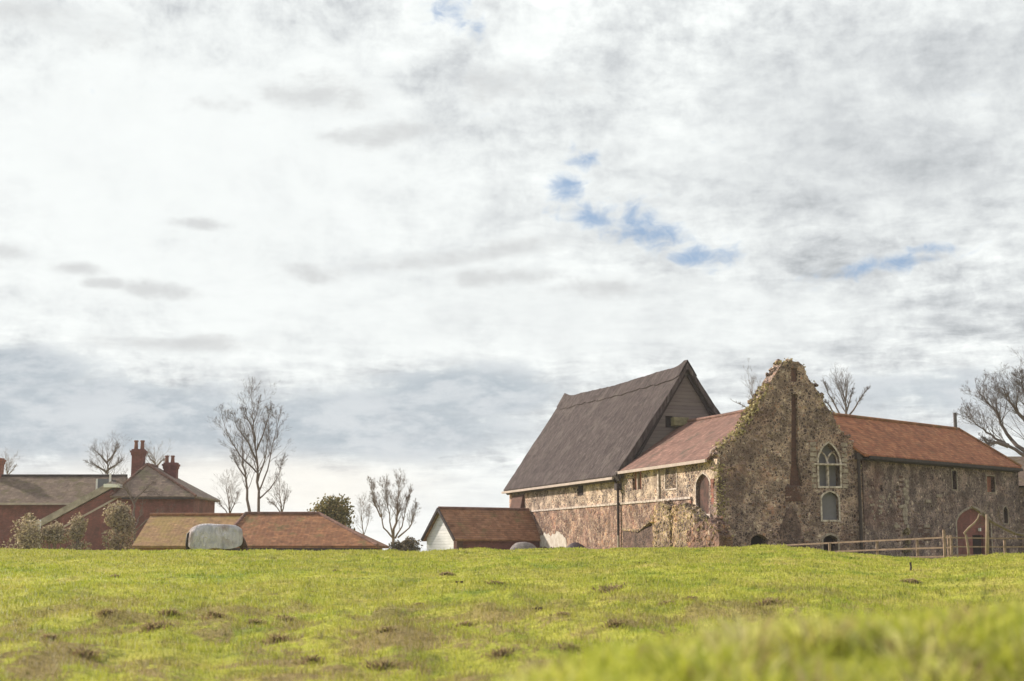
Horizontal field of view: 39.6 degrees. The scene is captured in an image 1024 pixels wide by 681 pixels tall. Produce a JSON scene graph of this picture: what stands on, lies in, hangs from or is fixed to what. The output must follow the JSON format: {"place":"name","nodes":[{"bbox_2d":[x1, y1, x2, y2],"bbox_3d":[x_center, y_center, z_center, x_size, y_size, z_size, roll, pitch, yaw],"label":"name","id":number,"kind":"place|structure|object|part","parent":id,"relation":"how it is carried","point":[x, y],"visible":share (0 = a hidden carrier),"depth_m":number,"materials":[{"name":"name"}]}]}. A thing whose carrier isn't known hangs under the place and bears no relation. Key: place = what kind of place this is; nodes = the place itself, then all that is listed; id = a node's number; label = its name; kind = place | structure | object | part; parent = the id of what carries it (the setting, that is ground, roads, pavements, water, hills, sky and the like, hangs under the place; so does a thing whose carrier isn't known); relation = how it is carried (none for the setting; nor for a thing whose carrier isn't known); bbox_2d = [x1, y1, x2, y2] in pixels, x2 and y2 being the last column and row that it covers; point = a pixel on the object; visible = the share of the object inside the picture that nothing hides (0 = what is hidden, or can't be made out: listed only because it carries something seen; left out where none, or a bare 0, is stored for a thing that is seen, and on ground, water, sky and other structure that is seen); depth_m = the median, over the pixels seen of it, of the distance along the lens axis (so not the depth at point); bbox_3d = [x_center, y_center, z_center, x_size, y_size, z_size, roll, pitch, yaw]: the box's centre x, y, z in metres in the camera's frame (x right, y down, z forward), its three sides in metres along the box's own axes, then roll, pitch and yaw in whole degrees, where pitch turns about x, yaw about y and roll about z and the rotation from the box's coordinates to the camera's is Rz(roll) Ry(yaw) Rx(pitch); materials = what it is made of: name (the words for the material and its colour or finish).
{"place":"outdoors","nodes":[
{"label":"outdoors","id":0,"kind":"place"},
{"bbox_2d":[0,544,1023,680],"bbox_3d":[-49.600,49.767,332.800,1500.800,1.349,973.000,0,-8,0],"label":"ground","id":1,"kind":"structure","parent":0,"point":[6,651],"depth_m":16.95,"materials":[{"name":"green plant"}]},
{"bbox_2d":[2,447,19,473],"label":"bare tree","id":2,"kind":"object","parent":1,"relation":"on","point":[7,469],"visible":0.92,"depth_m":139.65,"materials":[{"name":"plant"}]},
{"bbox_2d":[2,513,46,549],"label":"shrub","id":3,"kind":"object","parent":1,"relation":"on","point":[29,537],"visible":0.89,"depth_m":95.87,"materials":[{"name":"green plant"}]},
{"bbox_2d":[22,512,36,531],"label":"shrub","id":4,"kind":"object","parent":1,"relation":"on","point":[30,515],"visible":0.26,"depth_m":98.08,"materials":[{"name":"green plant"}]},
{"bbox_2d":[38,520,68,549],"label":"shrub","id":5,"kind":"object","parent":1,"relation":"on","point":[54,535],"visible":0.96,"depth_m":96.87,"materials":[{"name":"green plant"}]},
{"bbox_2d":[37,632,69,640],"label":"grass tussock","id":6,"kind":"object","parent":1,"relation":"on","point":[48,635],"depth_m":13.23,"materials":[{"name":"plant"}]},
{"bbox_2d":[0,458,127,548],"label":"farmhouse range","id":7,"kind":"structure","parent":1,"relation":"on","point":[40,496],"depth_m":116.52,"materials":[{"name":"brick"}]},
{"bbox_2d":[64,512,91,550],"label":"shrub","id":8,"kind":"object","parent":1,"relation":"on","point":[76,532],"visible":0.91,"depth_m":97.33,"materials":[{"name":"green plant"}]},
{"bbox_2d":[67,645,114,662],"bbox_3d":[-3.768,2.710,12.320,0.589,0.146,0.507,0,-8,0],"label":"grass tussock","id":9,"kind":"object","parent":1,"relation":"on","point":[83,651],"depth_m":12.31,"materials":[{"name":"plant"}]},
{"bbox_2d":[82,431,129,473],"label":"bare tree","id":10,"kind":"object","parent":1,"relation":"on","point":[119,460],"visible":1,"depth_m":134.53,"materials":[{"name":"grey plant"}]},
{"bbox_2d":[93,608,119,616],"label":"grass tussock","id":11,"kind":"object","parent":1,"relation":"on","point":[109,610],"depth_m":16.59,"materials":[{"name":"plant"}]},
{"bbox_2d":[101,500,136,550],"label":"shrub","id":12,"kind":"object","parent":1,"relation":"on","point":[120,517],"visible":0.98,"depth_m":96.79,"materials":[{"name":"green plant"}]},
{"bbox_2d":[34,440,219,550],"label":"brick farmhouse","id":13,"kind":"object","parent":1,"relation":"on","point":[183,496],"visible":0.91,"depth_m":109.34,"materials":[{"name":"red brick"}]},
{"bbox_2d":[114,465,174,549],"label":"bare tree","id":14,"kind":"object","parent":1,"relation":"on","point":[134,502],"visible":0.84,"depth_m":102.44,"materials":[{"name":"brown plant"}]},
{"bbox_2d":[144,438,174,465],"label":"bare tree","id":15,"kind":"object","parent":1,"relation":"on","point":[153,461],"visible":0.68,"depth_m":137.81,"materials":[{"name":"plant"}]},
{"bbox_2d":[138,620,188,635],"bbox_3d":[-3.956,3.232,16.034,0.645,0.186,0.765,4,-9,-27],"label":"grass tussock","id":16,"kind":"object","parent":1,"relation":"on","point":[153,625],"depth_m":15.96,"materials":[{"name":"plant"}]},
{"bbox_2d":[146,606,188,616],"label":"grass tussock","id":17,"kind":"object","parent":1,"relation":"on","point":[163,612],"depth_m":16.79,"materials":[{"name":"plant"}]},
{"bbox_2d":[132,513,242,550],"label":"brick outbuilding","id":18,"kind":"structure","parent":1,"relation":"on","point":[163,531],"depth_m":94.50,"materials":[{"name":"tile"}]},
{"bbox_2d":[196,609,226,619],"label":"grass tussock","id":19,"kind":"object","parent":1,"relation":"on","point":[210,613],"depth_m":16.68,"materials":[{"name":"plant"}]},
{"bbox_2d":[185,524,248,550],"bbox_3d":[-11.907,8.257,57.688,2.695,1.637,0.894,4,-9,-24],"label":"covered bale","id":20,"kind":"object","parent":1,"relation":"on","point":[226,537],"visible":0.77,"depth_m":57.29},
{"bbox_2d":[209,467,244,512],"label":"bare tree","id":21,"kind":"object","parent":1,"relation":"on","point":[229,498],"visible":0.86,"depth_m":119.27,"materials":[{"name":"plant"}]},
{"bbox_2d":[204,377,294,511],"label":"bare tree","id":22,"kind":"object","parent":1,"relation":"on","point":[252,436],"visible":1,"depth_m":104.84,"materials":[{"name":"grey plant"}]},
{"bbox_2d":[243,618,266,624],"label":"grass tussock","id":23,"kind":"object","parent":1,"relation":"on","point":[256,621],"depth_m":16.98,"materials":[{"name":"plant"}]},
{"bbox_2d":[260,470,290,511],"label":"bare tree","id":24,"kind":"object","parent":1,"relation":"on","point":[279,497],"visible":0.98,"depth_m":117.18,"materials":[{"name":"plant"}]},
{"bbox_2d":[255,632,302,645],"bbox_3d":[-2.347,3.036,14.225,0.596,0.242,0.698,-7,-11,38],"label":"grass tussock","id":25,"kind":"object","parent":1,"relation":"on","point":[278,637],"depth_m":14.27,"materials":[{"name":"plant"}]},
{"bbox_2d":[268,614,307,621],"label":"grass tussock","id":26,"kind":"object","parent":1,"relation":"on","point":[286,617],"depth_m":17.57,"materials":[{"name":"plant"}]},
{"bbox_2d":[223,512,388,550],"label":"tiled barn","id":27,"kind":"structure","parent":1,"relation":"on","point":[312,531],"depth_m":88.89,"materials":[{"name":"tile"}]},
{"bbox_2d":[291,653,337,664],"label":"grass tussock","id":28,"kind":"object","parent":1,"relation":"on","point":[307,658],"depth_m":12.51,"materials":[{"name":"plant"}]},
{"bbox_2d":[307,493,354,529],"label":"evergreen tree","id":29,"kind":"object","parent":1,"relation":"on","point":[336,509],"visible":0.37,"depth_m":98.94,"materials":[{"name":"green plant"}]},
{"bbox_2d":[351,491,373,534],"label":"bare tree","id":30,"kind":"object","parent":1,"relation":"on","point":[361,510],"visible":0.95,"depth_m":115.10,"materials":[{"name":"plant"}]},
{"bbox_2d":[343,656,408,671],"bbox_3d":[-1.094,2.756,12.107,0.591,0.132,0.447,4,-9,-23],"label":"grass tussock","id":31,"kind":"object","parent":1,"relation":"on","point":[384,663],"depth_m":12.10,"materials":[{"name":"plant"}]},
{"bbox_2d":[373,625,401,634],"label":"grass tussock","id":32,"kind":"object","parent":1,"relation":"on","point":[383,628],"depth_m":13.81,"materials":[{"name":"plant"}]},
{"bbox_2d":[367,468,421,546],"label":"bare tree","id":33,"kind":"object","parent":1,"relation":"on","point":[398,510],"visible":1,"depth_m":110.97,"materials":[{"name":"plant"}]},
{"bbox_2d":[389,536,422,551],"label":"hedge","id":34,"kind":"object","parent":1,"relation":"on","point":[407,543],"visible":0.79,"depth_m":106.48,"materials":[{"name":"green plant"}]},
{"bbox_2d":[432,571,454,576],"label":"grass tussock","id":35,"kind":"object","parent":1,"relation":"on","point":[446,573],"depth_m":29.17,"materials":[{"name":"plant"}]},
{"bbox_2d":[453,620,476,626],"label":"grass tussock","id":36,"kind":"object","parent":1,"relation":"on","point":[465,623],"depth_m":16.76,"materials":[{"name":"plant"}]},
{"bbox_2d":[421,506,540,550],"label":"boarded shed","id":37,"kind":"structure","parent":1,"relation":"on","point":[477,527],"depth_m":96.36,"materials":[{"name":"tile"}]},
{"bbox_2d":[485,580,507,584],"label":"grass tussock","id":38,"kind":"object","parent":1,"relation":"on","point":[492,581],"depth_m":24.70,"materials":[{"name":"plant"}]},
{"bbox_2d":[476,645,527,661],"bbox_3d":[-0.136,2.777,12.608,0.700,0.144,0.386,0,-8,0],"label":"grass tussock","id":39,"kind":"object","parent":1,"relation":"on","point":[502,651],"depth_m":12.60,"materials":[{"name":"plant"}]},
{"bbox_2d":[510,542,535,550],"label":"rubble heap","id":40,"kind":"object","parent":1,"relation":"on","point":[522,545],"visible":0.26,"depth_m":92.65,"materials":[{"name":"grey stone"}]},
{"bbox_2d":[545,611,574,615],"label":"grass tussock","id":41,"kind":"object","parent":1,"relation":"on","point":[562,612],"depth_m":16.98,"materials":[{"name":"plant"}]},
{"bbox_2d":[533,641,591,652],"bbox_3d":[0.530,2.760,12.752,0.513,0.135,0.478,-7,-11,41],"label":"grass tussock","id":42,"kind":"object","parent":1,"relation":"on","point":[560,647],"depth_m":12.73,"materials":[{"name":"plant"}]},
{"bbox_2d":[567,542,585,547],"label":"covered heap","id":43,"kind":"object","parent":1,"relation":"on","point":[574,544],"visible":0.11,"depth_m":87.38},
{"bbox_2d":[579,582,636,594],"bbox_3d":[1.544,4.073,23.201,1.236,0.273,1.044,-5,-10,30],"label":"grass tussock","id":44,"kind":"object","parent":1,"relation":"on","point":[612,587],"depth_m":23.04,"materials":[{"name":"plant"}]},
{"bbox_2d":[501,360,720,549],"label":"thatched barn","id":45,"kind":"structure","parent":1,"relation":"on","point":[564,485],"depth_m":90.92,"materials":[{"name":"stone"}]},
{"bbox_2d":[578,485,582,495],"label":"window","id":46,"kind":"structure","parent":45,"relation":"in","point":[580,488],"depth_m":90.83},
{"bbox_2d":[602,617,628,629],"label":"grass tussock","id":47,"kind":"object","parent":1,"relation":"on","point":[616,622],"depth_m":15.49,"materials":[{"name":"plant"}]},
{"bbox_2d":[622,518,652,547],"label":"ruined low wall","id":48,"kind":"structure","parent":1,"relation":"on","point":[642,537],"depth_m":78.49,"materials":[{"name":"stone"}]},
{"bbox_2d":[650,500,677,547],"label":"ruined wall stub","id":49,"kind":"object","parent":1,"relation":"on","point":[661,531],"visible":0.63,"depth_m":75.45,"materials":[{"name":"beige stone"}]},
{"bbox_2d":[653,600,678,606],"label":"grass tussock","id":50,"kind":"object","parent":1,"relation":"on","point":[666,602],"depth_m":19.24,"materials":[{"name":"plant"}]},
{"bbox_2d":[617,409,744,546],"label":"stone range","id":51,"kind":"structure","parent":1,"relation":"on","point":[675,465],"depth_m":79.06,"materials":[{"name":"beige stone"}]},
{"bbox_2d":[635,471,641,489],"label":"blocked window","id":52,"kind":"structure","parent":51,"relation":"in","point":[638,485],"depth_m":81.79,"materials":[{"name":"beige stone"}]},
{"bbox_2d":[664,466,676,490],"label":"window","id":53,"kind":"structure","parent":51,"relation":"in","point":[676,466],"depth_m":77.11,"materials":[{"name":"stone"}]},
{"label":"door panel","id":54,"kind":"part","parent":51,"relation":"part of","materials":[{"name":"brown wood"}]},
{"bbox_2d":[666,502,708,547],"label":"ruined wall stub","id":55,"kind":"object","parent":1,"relation":"on","point":[685,516],"visible":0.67,"depth_m":71.72,"materials":[{"name":"beige stone"}]},
{"bbox_2d":[680,596,696,600],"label":"grass tussock","id":56,"kind":"object","parent":1,"relation":"on","point":[693,597],"depth_m":20.35,"materials":[{"name":"plant"}]},
{"bbox_2d":[686,516,733,547],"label":"ruined steps","id":57,"kind":"structure","parent":1,"relation":"on","point":[712,532],"depth_m":66.91,"materials":[{"name":"brown stone"}]},
{"bbox_2d":[730,358,760,408],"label":"bare tree","id":58,"kind":"object","parent":1,"relation":"on","point":[753,378],"visible":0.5,"depth_m":120.56,"materials":[{"name":"plant"}]},
{"bbox_2d":[745,597,786,606],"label":"grass tussock","id":59,"kind":"object","parent":1,"relation":"on","point":[766,601],"depth_m":18.54,"materials":[{"name":"plant"}]},
{"bbox_2d":[709,358,864,553],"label":"ruined gable","id":60,"kind":"structure","parent":1,"relation":"on","point":[790,458],"depth_m":73.17,"materials":[{"name":"stone"}]},
{"bbox_2d":[814,441,845,487],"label":"traceried window","id":61,"kind":"structure","parent":60,"relation":"in","point":[826,470],"depth_m":74.01,"materials":[{"name":"stone"}]},
{"bbox_2d":[820,490,840,521],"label":"boarded window","id":62,"kind":"structure","parent":60,"relation":"in","point":[828,502],"depth_m":73.61,"materials":[{"name":"stone"}]},
{"bbox_2d":[822,362,870,413],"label":"bare tree","id":63,"kind":"object","parent":1,"relation":"on","point":[836,381],"visible":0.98,"depth_m":118.45,"materials":[{"name":"grey plant"}]},
{"bbox_2d":[782,530,950,557],"bbox_3d":[12.915,8.128,54.945,0.585,1.526,9.073,7,-11,-40],"label":"post and rail fence","id":64,"kind":"object","parent":1,"relation":"on","point":[917,548],"visible":0.64,"depth_m":52.78,"materials":[{"name":"wood"}]},
{"bbox_2d":[903,527,912,555],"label":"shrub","id":65,"kind":"object","parent":1,"relation":"on","point":[907,530],"visible":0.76,"depth_m":76.18,"materials":[{"name":"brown plant"}]},
{"bbox_2d":[893,578,922,585],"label":"grass tussock","id":66,"kind":"object","parent":1,"relation":"on","point":[911,580],"depth_m":28.05,"materials":[{"name":"plant"}]},
{"bbox_2d":[833,412,1022,558],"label":"stone hall","id":67,"kind":"structure","parent":1,"relation":"on","point":[922,480],"depth_m":79.58,"materials":[{"name":"stone"}]},
{"bbox_2d":[951,469,957,490],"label":"window","id":68,"kind":"structure","parent":67,"relation":"in","point":[952,475],"depth_m":80.98,"materials":[{"name":"grey stone"}]},
{"bbox_2d":[955,506,992,556],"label":"pointed doorway","id":69,"kind":"structure","parent":67,"relation":"in","point":[967,516],"depth_m":81.90,"materials":[{"name":"red stone"}]},
{"bbox_2d":[986,475,995,492],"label":"window","id":70,"kind":"structure","parent":67,"relation":"in","point":[988,479],"depth_m":83.98,"materials":[{"name":"brown stone"}]},
{"bbox_2d":[1003,505,1008,523],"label":"window","id":71,"kind":"structure","parent":67,"relation":"in","point":[1004,521],"depth_m":84.73,"materials":[{"name":"grey stone"}]},
{"bbox_2d":[963,514,979,555],"bbox_3d":[17.308,7.495,53.479,0.664,1.976,0.097,0,-8,0],"label":"bent stick","id":72,"kind":"object","parent":1,"relation":"on","point":[966,536],"visible":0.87,"depth_m":53.48,"materials":[{"name":"brown wood"}]},
{"bbox_2d":[963,561,986,609],"bbox_3d":[1.965,1.389,5.848,0.156,0.948,0.167,4,-9,-27],"label":"dry weed","id":73,"kind":"object","parent":1,"relation":"on","point":[983,580],"visible":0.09,"depth_m":5.94,"materials":[{"name":"plant"}]},
{"bbox_2d":[950,535,1023,556],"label":"post and rail fence","id":74,"kind":"object","parent":1,"relation":"on","point":[1004,546],"visible":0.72,"depth_m":61.30,"materials":[{"name":"brown wood"}]},
{"bbox_2d":[985,514,988,554],"bbox_3d":[18.182,7.713,54.458,0.233,2.095,0.150,0,-8,0],"label":"wooden post","id":75,"kind":"object","parent":1,"relation":"on","point":[986,534],"visible":0.79,"depth_m":54.45,"materials":[{"name":"brown wood"}]},
{"bbox_2d":[956,346,1023,455],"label":"bare tree","id":76,"kind":"object","parent":1,"relation":"on","point":[996,409],"visible":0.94,"depth_m":100.20,"materials":[{"name":"grey plant"}]},
{"bbox_2d":[970,500,1023,542],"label":"fallen branch","id":77,"kind":"object","parent":1,"relation":"on","point":[1003,527],"visible":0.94,"depth_m":60.62,"materials":[{"name":"brown wood"}]},
{"bbox_2d":[1007,456,1023,553],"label":"stone annexe","id":78,"kind":"structure","parent":1,"relation":"on","point":[1019,459],"depth_m":88.58,"materials":[{"name":"grey stone"}]},
{"bbox_2d":[0,0,1023,550],"label":"sky","id":79,"kind":"structure","parent":0,"point":[431,225],"materials":[{"name":"white"}]}
]}

